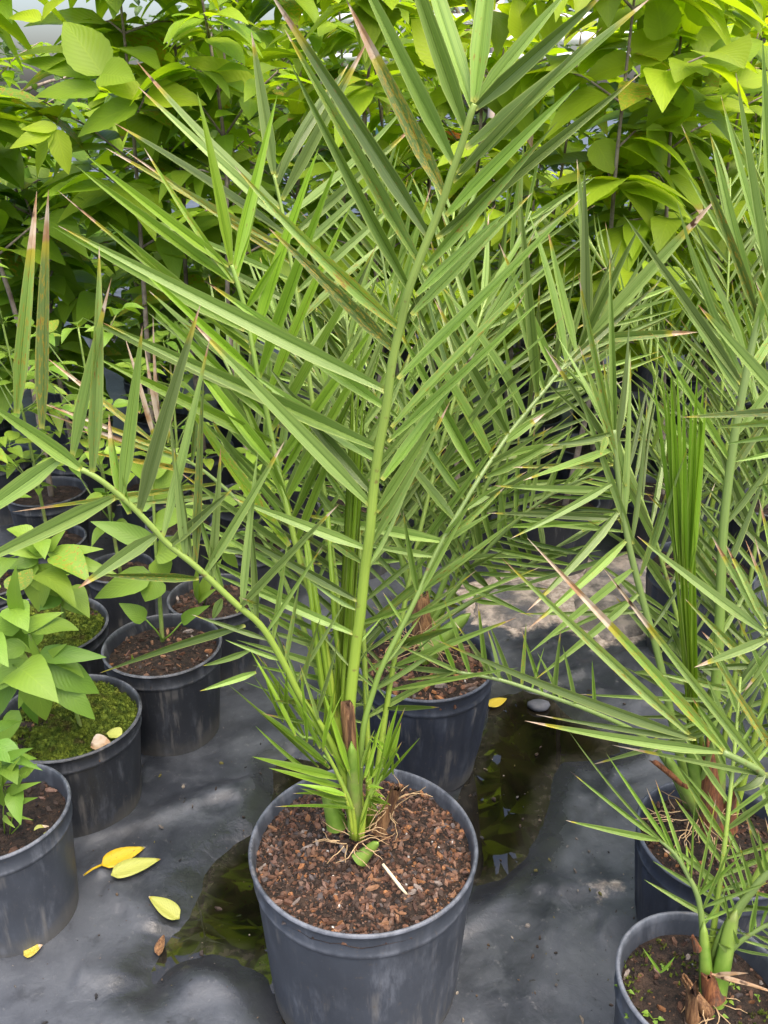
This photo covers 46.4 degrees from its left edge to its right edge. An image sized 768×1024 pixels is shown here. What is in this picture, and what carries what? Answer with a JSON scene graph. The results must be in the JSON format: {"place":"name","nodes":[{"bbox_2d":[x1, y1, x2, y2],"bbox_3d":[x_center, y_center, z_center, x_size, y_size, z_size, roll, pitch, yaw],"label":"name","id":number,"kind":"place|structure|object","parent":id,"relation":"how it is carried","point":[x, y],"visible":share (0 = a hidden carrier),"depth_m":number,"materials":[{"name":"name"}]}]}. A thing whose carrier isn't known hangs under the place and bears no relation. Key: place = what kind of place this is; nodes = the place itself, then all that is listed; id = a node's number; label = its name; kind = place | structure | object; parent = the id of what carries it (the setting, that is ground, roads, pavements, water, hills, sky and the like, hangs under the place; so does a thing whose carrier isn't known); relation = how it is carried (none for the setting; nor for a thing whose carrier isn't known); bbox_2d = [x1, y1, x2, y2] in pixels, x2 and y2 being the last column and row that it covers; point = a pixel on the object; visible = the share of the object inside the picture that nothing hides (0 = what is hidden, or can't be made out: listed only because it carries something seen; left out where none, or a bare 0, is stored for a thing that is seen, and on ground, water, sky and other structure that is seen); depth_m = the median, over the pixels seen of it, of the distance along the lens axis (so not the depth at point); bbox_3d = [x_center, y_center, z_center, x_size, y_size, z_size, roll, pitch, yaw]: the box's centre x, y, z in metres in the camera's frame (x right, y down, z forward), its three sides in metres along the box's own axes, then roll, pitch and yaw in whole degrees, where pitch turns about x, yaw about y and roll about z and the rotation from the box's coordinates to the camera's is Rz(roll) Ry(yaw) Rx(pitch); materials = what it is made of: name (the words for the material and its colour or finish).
{"place":"outdoors","nodes":[
{"label":"outdoors","id":0,"kind":"place"},
{"bbox_2d":[0,0,746,110],"label":"sky","id":1,"kind":"structure","parent":0,"point":[49,34],"materials":[{"name":"white"}]},
{"bbox_2d":[0,111,767,1023],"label":"ground","id":2,"kind":"structure","parent":0,"point":[64,975],"depth_m":1.68,"materials":[{"name":"grey plastic"}]},
{"bbox_2d":[0,328,12,442],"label":"potted sapling","id":3,"kind":"object","parent":2,"relation":"on","point":[5,425],"visible":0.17,"depth_m":3.39,"materials":[{"name":"green plant"}]},
{"bbox_2d":[0,448,30,608],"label":"potted seedling","id":4,"kind":"object","parent":2,"relation":"on","point":[4,457],"visible":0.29,"depth_m":2.25,"materials":[{"name":"green plant"}]},
{"bbox_2d":[0,86,54,524],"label":"potted sapling","id":5,"kind":"object","parent":2,"relation":"on","point":[16,268],"visible":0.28,"depth_m":2.79,"materials":[{"name":"green plant"}]},
{"bbox_2d":[23,944,41,957],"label":"fallen leaf","id":6,"kind":"object","parent":2,"relation":"on","point":[31,951],"visible":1,"depth_m":1.51,"materials":[{"name":"yellow plant"}]},
{"bbox_2d":[0,720,78,957],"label":"potted seedling","id":7,"kind":"object","parent":2,"relation":"on","point":[39,894],"visible":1,"depth_m":1.49,"materials":[{"name":"black plastic"}]},
{"bbox_2d":[34,825,48,829],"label":"fallen leaf","id":8,"kind":"object","parent":7,"relation":"on","point":[39,826],"visible":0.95,"depth_m":1.50,"materials":[{"name":"yellow plant"}]},
{"bbox_2d":[0,258,89,596],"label":"potted seedling","id":9,"kind":"object","parent":2,"relation":"on","point":[76,534],"visible":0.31,"depth_m":2.40,"materials":[{"name":"green plant"}]},
{"bbox_2d":[0,148,104,380],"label":"potted sapling","id":10,"kind":"object","parent":2,"relation":"on","point":[56,299],"depth_m":4.24,"materials":[{"name":"green plant"}]},
{"bbox_2d":[0,524,115,697],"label":"potted seedling","id":11,"kind":"object","parent":2,"relation":"on","point":[50,588],"visible":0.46,"depth_m":1.88,"materials":[{"name":"green plant"}]},
{"bbox_2d":[0,42,121,415],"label":"potted sapling","id":12,"kind":"object","parent":2,"relation":"on","point":[8,76],"visible":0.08,"depth_m":3.39,"materials":[{"name":"green plant"}]},
{"bbox_2d":[0,41,138,156],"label":"tree","id":13,"kind":"object","parent":2,"relation":"on","point":[5,49],"visible":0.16,"depth_m":11.64,"materials":[{"name":"green plant"}]},
{"bbox_2d":[0,566,141,837],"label":"potted seedling","id":14,"kind":"object","parent":2,"relation":"on","point":[64,706],"visible":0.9,"depth_m":1.68,"materials":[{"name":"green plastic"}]},
{"bbox_2d":[91,734,109,749],"bbox_3d":[-0.536,0.433,1.686,0.033,0.015,0.034,20,31,37],"label":"pebble","id":15,"kind":"object","parent":14,"relation":"on","point":[99,741],"visible":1,"depth_m":1.69,"materials":[{"name":"beige stone"}]},
{"bbox_2d":[107,727,121,737],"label":"fallen leaf","id":16,"kind":"object","parent":14,"relation":"on","point":[115,732],"visible":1,"depth_m":1.71,"materials":[{"name":"yellow plant"}]},
{"bbox_2d":[0,113,161,521],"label":"potted sapling","id":17,"kind":"object","parent":2,"relation":"on","point":[64,286],"visible":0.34,"depth_m":2.78,"materials":[{"name":"green plant"}]},
{"bbox_2d":[0,99,162,443],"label":"potted sapling","id":18,"kind":"object","parent":2,"relation":"on","point":[85,280],"visible":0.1,"depth_m":3.09,"materials":[{"name":"green plant"}]},
{"bbox_2d":[11,303,155,636],"bbox_3d":[-0.728,-0.081,2.277,0.305,0.886,0.283,13,28,27],"label":"potted seedling","id":19,"kind":"object","parent":2,"relation":"on","point":[118,617],"visible":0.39,"depth_m":2.23,"materials":[{"name":"green plant"}]},
{"bbox_2d":[78,221,120,338],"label":"potted sapling","id":20,"kind":"object","parent":2,"relation":"on","point":[103,293],"visible":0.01,"depth_m":5.41,"materials":[{"name":"green plant"}]},
{"bbox_2d":[83,846,144,875],"bbox_3d":[-0.506,0.654,1.684,0.122,0.017,0.035,-20,31,-36],"label":"fallen leaf","id":21,"kind":"object","parent":2,"relation":"on","point":[112,858],"visible":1,"depth_m":1.69,"materials":[{"name":"yellow plant"}]},
{"bbox_2d":[77,202,176,370],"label":"potted sapling","id":22,"kind":"object","parent":2,"relation":"on","point":[126,297],"visible":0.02,"depth_m":4.41,"materials":[{"name":"green plant"}]},
{"bbox_2d":[0,0,254,554],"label":"potted sapling","id":23,"kind":"object","parent":2,"relation":"on","point":[88,53],"visible":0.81,"depth_m":2.12,"materials":[{"name":"green plant"}]},
{"bbox_2d":[54,86,206,408],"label":"potted sapling","id":24,"kind":"object","parent":2,"relation":"on","point":[92,106],"visible":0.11,"depth_m":3.61,"materials":[{"name":"green plant"}]},
{"bbox_2d":[0,0,267,557],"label":"potted sapling","id":25,"kind":"object","parent":2,"relation":"on","point":[145,41],"visible":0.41,"depth_m":2.38,"materials":[{"name":"green plant"}]},
{"bbox_2d":[111,858,160,877],"bbox_3d":[-0.462,0.659,1.669,0.093,0.016,0.036,-15,28,-29],"label":"fallen leaf","id":26,"kind":"object","parent":2,"relation":"on","point":[127,868],"visible":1,"depth_m":1.67,"materials":[{"name":"yellow plant"}]},
{"bbox_2d":[154,935,164,955],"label":"fallen leaf","id":27,"kind":"object","parent":2,"relation":"on","point":[159,946],"visible":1,"depth_m":1.53,"materials":[{"name":"brown plant"}]},
{"bbox_2d":[109,313,215,590],"bbox_3d":[-0.595,-0.152,2.555,0.294,0.785,0.278,0,24,0],"label":"potted seedling","id":28,"kind":"object","parent":2,"relation":"on","point":[180,566],"visible":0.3,"depth_m":2.51,"materials":[{"name":"green plant"}]},
{"bbox_2d":[148,896,180,919],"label":"fallen leaf","id":29,"kind":"object","parent":2,"relation":"on","point":[169,909],"visible":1,"depth_m":1.59,"materials":[{"name":"yellow plant"}]},
{"bbox_2d":[91,448,244,756],"bbox_3d":[-0.470,0.196,1.906,0.258,0.691,0.309,-21,32,-38],"label":"potted seedling","id":30,"kind":"object","parent":2,"relation":"on","point":[180,712],"visible":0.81,"depth_m":1.92,"materials":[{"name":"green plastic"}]},
{"bbox_2d":[89,92,247,459],"bbox_3d":[-0.803,-0.814,3.248,0.618,1.416,0.669,0,24,0],"label":"potted sapling","id":31,"kind":"object","parent":2,"relation":"on","point":[181,416],"visible":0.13,"depth_m":3.26,"materials":[{"name":"green plant"}]},
{"bbox_2d":[138,118,209,328],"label":"potted sapling","id":32,"kind":"object","parent":2,"relation":"on","point":[190,262],"visible":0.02,"depth_m":5.29,"materials":[{"name":"green plant"}]},
{"bbox_2d":[86,0,282,514],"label":"potted sapling","id":33,"kind":"object","parent":2,"relation":"on","point":[195,281],"visible":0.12,"depth_m":2.69,"materials":[{"name":"green plant"}]},
{"bbox_2d":[99,0,324,564],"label":"potted sapling","id":34,"kind":"object","parent":2,"relation":"on","point":[209,87],"visible":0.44,"depth_m":2.17,"materials":[{"name":"green plant"}]},
{"bbox_2d":[167,543,260,681],"bbox_3d":[-0.418,0.225,2.218,0.231,0.378,0.229,0,24,0],"label":"potted seedling","id":35,"kind":"object","parent":2,"relation":"on","point":[182,597],"visible":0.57,"depth_m":2.19,"materials":[{"name":"black plastic"}]},
{"bbox_2d":[16,0,423,180],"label":"tree","id":36,"kind":"object","parent":2,"relation":"on","point":[137,10],"visible":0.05,"depth_m":9.56,"materials":[{"name":"green plant"}]},
{"bbox_2d":[180,106,279,246],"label":"potted sapling","id":37,"kind":"object","parent":2,"relation":"on","point":[188,200],"visible":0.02,"depth_m":5.00,"materials":[{"name":"green plant"}]},
{"bbox_2d":[179,36,281,372],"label":"potted sapling","id":38,"kind":"object","parent":2,"relation":"on","point":[255,122],"depth_m":4.15,"materials":[{"name":"green plant"}]},
{"bbox_2d":[176,0,291,461],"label":"potted sapling","id":39,"kind":"object","parent":2,"relation":"on","point":[234,439],"visible":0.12,"depth_m":3.20,"materials":[{"name":"green plant"}]},
{"bbox_2d":[151,758,330,1023],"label":"puddle","id":40,"kind":"object","parent":2,"relation":"on","point":[235,922],"visible":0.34,"depth_m":1.59,"materials":[{"name":"liquid"}]},
{"bbox_2d":[192,422,308,614],"bbox_3d":[-0.340,0.009,2.498,0.332,0.540,0.256,15,29,30],"label":"potted seedling","id":41,"kind":"object","parent":2,"relation":"on","point":[263,569],"visible":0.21,"depth_m":2.48,"materials":[{"name":"green plant"}]},
{"bbox_2d":[180,0,332,382],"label":"potted sapling","id":42,"kind":"object","parent":2,"relation":"on","point":[269,37],"visible":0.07,"depth_m":3.51,"materials":[{"name":"green plant"}]},
{"bbox_2d":[168,0,377,521],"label":"potted sapling","id":43,"kind":"object","parent":2,"relation":"on","point":[282,123],"visible":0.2,"depth_m":2.59,"materials":[{"name":"green plant"}]},
{"bbox_2d":[250,38,330,377],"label":"potted sapling","id":44,"kind":"object","parent":2,"relation":"on","point":[285,71],"visible":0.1,"depth_m":4.22,"materials":[{"name":"green plant"}]},
{"bbox_2d":[286,122,375,330],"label":"potted sapling","id":45,"kind":"object","parent":2,"relation":"on","point":[301,213],"visible":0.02,"depth_m":5.14,"materials":[{"name":"green plant"}]},
{"bbox_2d":[267,2,415,449],"bbox_3d":[-0.110,-1.041,3.244,0.628,1.832,0.627,0,24,0],"label":"potted sapling","id":46,"kind":"object","parent":2,"relation":"on","point":[405,15],"visible":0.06,"depth_m":2.97,"materials":[{"name":"green plant"}]},
{"bbox_2d":[0,0,711,1023],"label":"potted palm","id":47,"kind":"object","parent":2,"relation":"on","point":[354,932],"visible":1,"depth_m":1.19,"materials":[{"name":"green plant"}]},
{"bbox_2d":[382,863,407,894],"bbox_3d":[0.015,0.531,1.295,0.050,0.028,0.006,22,32,39],"label":"dry twig","id":48,"kind":"object","parent":47,"relation":"on","point":[395,880],"visible":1,"depth_m":1.29,"materials":[{"name":"white wood"}]},
{"bbox_2d":[281,0,430,392],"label":"potted sapling","id":49,"kind":"object","parent":2,"relation":"on","point":[290,134],"depth_m":3.45,"materials":[{"name":"green plant"}]},
{"bbox_2d":[269,0,480,579],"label":"potted sapling","id":50,"kind":"object","parent":2,"relation":"on","point":[359,97],"visible":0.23,"depth_m":2.30,"materials":[{"name":"green plant"}]},
{"bbox_2d":[12,553,758,1023],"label":"grit","id":51,"kind":"object","parent":2,"relation":"on","point":[528,925],"visible":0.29,"depth_m":1.62,"materials":[{"name":"grey stone"}]},
{"bbox_2d":[312,0,459,518],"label":"potted sapling","id":52,"kind":"object","parent":2,"relation":"on","point":[343,40],"visible":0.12,"depth_m":2.66,"materials":[{"name":"green plant"}]},
{"bbox_2d":[347,180,435,331],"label":"potted sapling","id":53,"kind":"object","parent":2,"relation":"on","point":[373,207],"visible":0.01,"depth_m":5.20,"materials":[{"name":"green plant"}]},
{"bbox_2d":[366,141,432,378],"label":"potted sapling","id":54,"kind":"object","parent":2,"relation":"on","point":[404,355],"visible":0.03,"depth_m":4.57,"materials":[{"name":"green plant"}]},
{"bbox_2d":[352,3,511,455],"bbox_3d":[0.173,-0.940,3.281,0.624,1.618,0.687,0,24,0],"label":"potted sapling","id":55,"kind":"object","parent":2,"relation":"on","point":[444,109],"visible":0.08,"depth_m":3.16,"materials":[{"name":"green plant"}]},
{"bbox_2d":[380,0,490,397],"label":"potted sapling","id":56,"kind":"object","parent":2,"relation":"on","point":[426,367],"visible":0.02,"depth_m":3.66,"materials":[{"name":"green plant"}]},
{"bbox_2d":[209,136,696,791],"bbox_3d":[0.115,-0.107,1.879,0.936,1.269,0.718,0,24,0],"label":"potted palm","id":57,"kind":"object","parent":2,"relation":"on","point":[445,730],"visible":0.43,"depth_m":1.71,"materials":[{"name":"green plant"}]},
{"bbox_2d":[411,153,503,380],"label":"potted sapling","id":58,"kind":"object","parent":2,"relation":"on","point":[433,198],"visible":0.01,"depth_m":4.35,"materials":[{"name":"green plant"}]},
{"bbox_2d":[286,0,638,228],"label":"tree","id":59,"kind":"object","parent":2,"relation":"on","point":[554,168],"visible":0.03,"depth_m":8.76,"materials":[{"name":"green plant"}]},
{"bbox_2d":[301,0,636,255],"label":"shade house frame","id":60,"kind":"object","parent":2,"relation":"on","point":[585,36],"visible":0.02,"depth_m":4.28,"materials":[{"name":"white metal"}]},
{"bbox_2d":[356,0,592,568],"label":"potted sapling","id":61,"kind":"object","parent":2,"relation":"on","point":[499,34],"visible":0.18,"depth_m":2.33,"materials":[{"name":"green plant"}]},
{"bbox_2d":[397,29,599,514],"bbox_3d":[0.386,-0.716,2.895,0.612,1.530,0.638,10,26,21],"label":"potted sapling","id":62,"kind":"object","parent":2,"relation":"on","point":[543,199],"visible":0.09,"depth_m":2.79,"materials":[{"name":"green plant"}]},
{"bbox_2d":[471,578,553,627],"bbox_3d":[0.363,0.257,2.565,0.270,0.042,0.276,0,24,0],"label":"flat stone","id":63,"kind":"object","parent":2,"relation":"on","point":[524,600],"visible":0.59,"depth_m":2.50,"materials":[{"name":"grey stone"}]},
{"bbox_2d":[453,0,591,407],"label":"potted sapling","id":64,"kind":"object","parent":2,"relation":"on","point":[524,388],"visible":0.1,"depth_m":3.79,"materials":[{"name":"green plant"}]},
{"bbox_2d":[489,141,581,389],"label":"potted sapling","id":65,"kind":"object","parent":2,"relation":"on","point":[545,221],"visible":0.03,"depth_m":4.20,"materials":[{"name":"green plant"}]},
{"bbox_2d":[457,690,619,885],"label":"puddle","id":66,"kind":"object","parent":2,"relation":"on","point":[515,736],"visible":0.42,"depth_m":1.94,"materials":[{"name":"liquid"}]},
{"bbox_2d":[488,698,506,706],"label":"fallen leaf","id":67,"kind":"object","parent":66,"relation":"on","point":[495,702],"visible":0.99,"depth_m":2.15,"materials":[{"name":"yellow plant"}]},
{"bbox_2d":[527,699,549,711],"bbox_3d":[0.371,0.463,2.147,0.056,0.024,0.040,0,24,0],"label":"pebble","id":68,"kind":"object","parent":66,"relation":"in","point":[539,705],"visible":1,"depth_m":2.14,"materials":[{"name":"grey stone"}]},
{"bbox_2d":[471,5,640,478],"bbox_3d":[0.572,-0.892,3.201,0.722,1.597,0.614,0,24,0],"label":"potted sapling","id":69,"kind":"object","parent":2,"relation":"on","point":[567,147],"visible":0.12,"depth_m":3.06,"materials":[{"name":"green plant"}]},
{"bbox_2d":[521,169,591,338],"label":"potted sapling","id":70,"kind":"object","parent":2,"relation":"on","point":[553,178],"visible":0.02,"depth_m":5.00,"materials":[{"name":"green plant"}]},
{"bbox_2d":[533,179,595,334],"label":"potted sapling","id":71,"kind":"object","parent":2,"relation":"on","point":[571,216],"depth_m":5.31,"materials":[{"name":"green plant"}]},
{"bbox_2d":[372,38,767,950],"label":"potted palm","id":72,"kind":"object","parent":2,"relation":"on","point":[684,480],"visible":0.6,"depth_m":1.27,"materials":[{"name":"green plant"}]},
{"bbox_2d":[386,0,767,575],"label":"potted sapling","id":73,"kind":"object","parent":2,"relation":"on","point":[653,42],"visible":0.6,"depth_m":2.16,"materials":[{"name":"green plant"}]},
{"bbox_2d":[435,283,767,790],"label":"potted palm","id":74,"kind":"object","parent":2,"relation":"on","point":[754,366],"visible":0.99,"depth_m":1.09,"materials":[{"name":"green plant"}]},
{"bbox_2d":[572,551,646,640],"bbox_3d":[0.682,0.231,2.622,0.253,0.039,0.566,9,26,20],"label":"flat stone","id":75,"kind":"object","parent":2,"relation":"on","point":[627,625],"visible":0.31,"depth_m":2.57,"materials":[{"name":"grey stone"}]},
{"bbox_2d":[566,22,697,429],"bbox_3d":[0.932,-1.124,3.655,0.713,1.642,0.695,-5,25,-11],"label":"potted sapling","id":76,"kind":"object","parent":2,"relation":"on","point":[619,379],"visible":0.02,"depth_m":3.66,"materials":[{"name":"green plant"}]},
{"bbox_2d":[524,138,767,670],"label":"potted palm","id":77,"kind":"object","parent":2,"relation":"on","point":[655,591],"visible":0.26,"depth_m":2.15,"materials":[{"name":"green plant"}]},
{"bbox_2d":[564,24,733,445],"bbox_3d":[0.927,-0.986,3.262,0.555,1.717,0.573,-7,25,-14],"label":"potted sapling","id":78,"kind":"object","parent":2,"relation":"on","point":[591,142],"visible":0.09,"depth_m":3.50,"materials":[{"name":"black plastic"}]},
{"bbox_2d":[536,4,767,508],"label":"potted sapling","id":79,"kind":"object","parent":2,"relation":"on","point":[711,79],"visible":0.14,"depth_m":2.70,"materials":[{"name":"green plant"}]},
{"bbox_2d":[595,171,719,390],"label":"potted sapling","id":80,"kind":"object","parent":2,"relation":"on","point":[643,372],"depth_m":4.45,"materials":[{"name":"black plastic"}]},
{"bbox_2d":[620,202,711,327],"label":"potted sapling","id":81,"kind":"object","parent":2,"relation":"on","point":[633,209],"visible":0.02,"depth_m":5.17,"materials":[{"name":"green plant"}]},
{"bbox_2d":[566,643,767,1023],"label":"potted palm","id":82,"kind":"object","parent":2,"relation":"on","point":[698,965],"visible":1,"depth_m":1.16,"materials":[{"name":"green plant"}]},
{"bbox_2d":[568,1,767,152],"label":"tree","id":83,"kind":"object","parent":2,"relation":"on","point":[638,77],"visible":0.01,"depth_m":7.87,"materials":[{"name":"green plant"}]},
{"bbox_2d":[568,0,767,559],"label":"potted sapling","id":84,"kind":"object","parent":2,"relation":"on","point":[707,37],"visible":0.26,"depth_m":2.35,"materials":[{"name":"green plant"}]},
{"bbox_2d":[644,40,767,442],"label":"potted sapling","id":85,"kind":"object","parent":2,"relation":"on","point":[756,117],"visible":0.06,"depth_m":3.20,"materials":[{"name":"green plant"}]},
{"bbox_2d":[650,10,767,502],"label":"potted sapling","id":86,"kind":"object","parent":2,"relation":"on","point":[753,102],"visible":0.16,"depth_m":2.79,"materials":[{"name":"green plant"}]},
{"bbox_2d":[653,10,767,421],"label":"potted sapling","id":87,"kind":"object","parent":2,"relation":"on","point":[691,165],"visible":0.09,"depth_m":3.86,"materials":[{"name":"green plant"}]},
{"bbox_2d":[666,118,767,370],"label":"potted palm","id":88,"kind":"object","parent":2,"relation":"on","point":[693,285],"visible":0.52,"depth_m":1.63,"materials":[{"name":"green plant"}]},
{"bbox_2d":[689,137,757,385],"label":"potted sapling","id":89,"kind":"object","parent":2,"relation":"on","point":[717,378],"visible":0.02,"depth_m":4.54,"materials":[{"name":"green plant"}]},
{"bbox_2d":[685,244,767,452],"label":"potted sapling","id":90,"kind":"object","parent":2,"relation":"on","point":[748,405],"visible":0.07,"depth_m":3.58,"materials":[{"name":"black plant"}]},
{"bbox_2d":[722,158,767,579],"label":"potted sapling","id":91,"kind":"object","parent":2,"relation":"on","point":[734,527],"visible":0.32,"depth_m":2.66,"materials":[{"name":"black plastic"}]},
{"bbox_2d":[730,93,767,485],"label":"potted sapling","id":92,"kind":"object","parent":2,"relation":"on","point":[741,291],"visible":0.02,"depth_m":2.98,"materials":[{"name":"green plant"}]}
]}

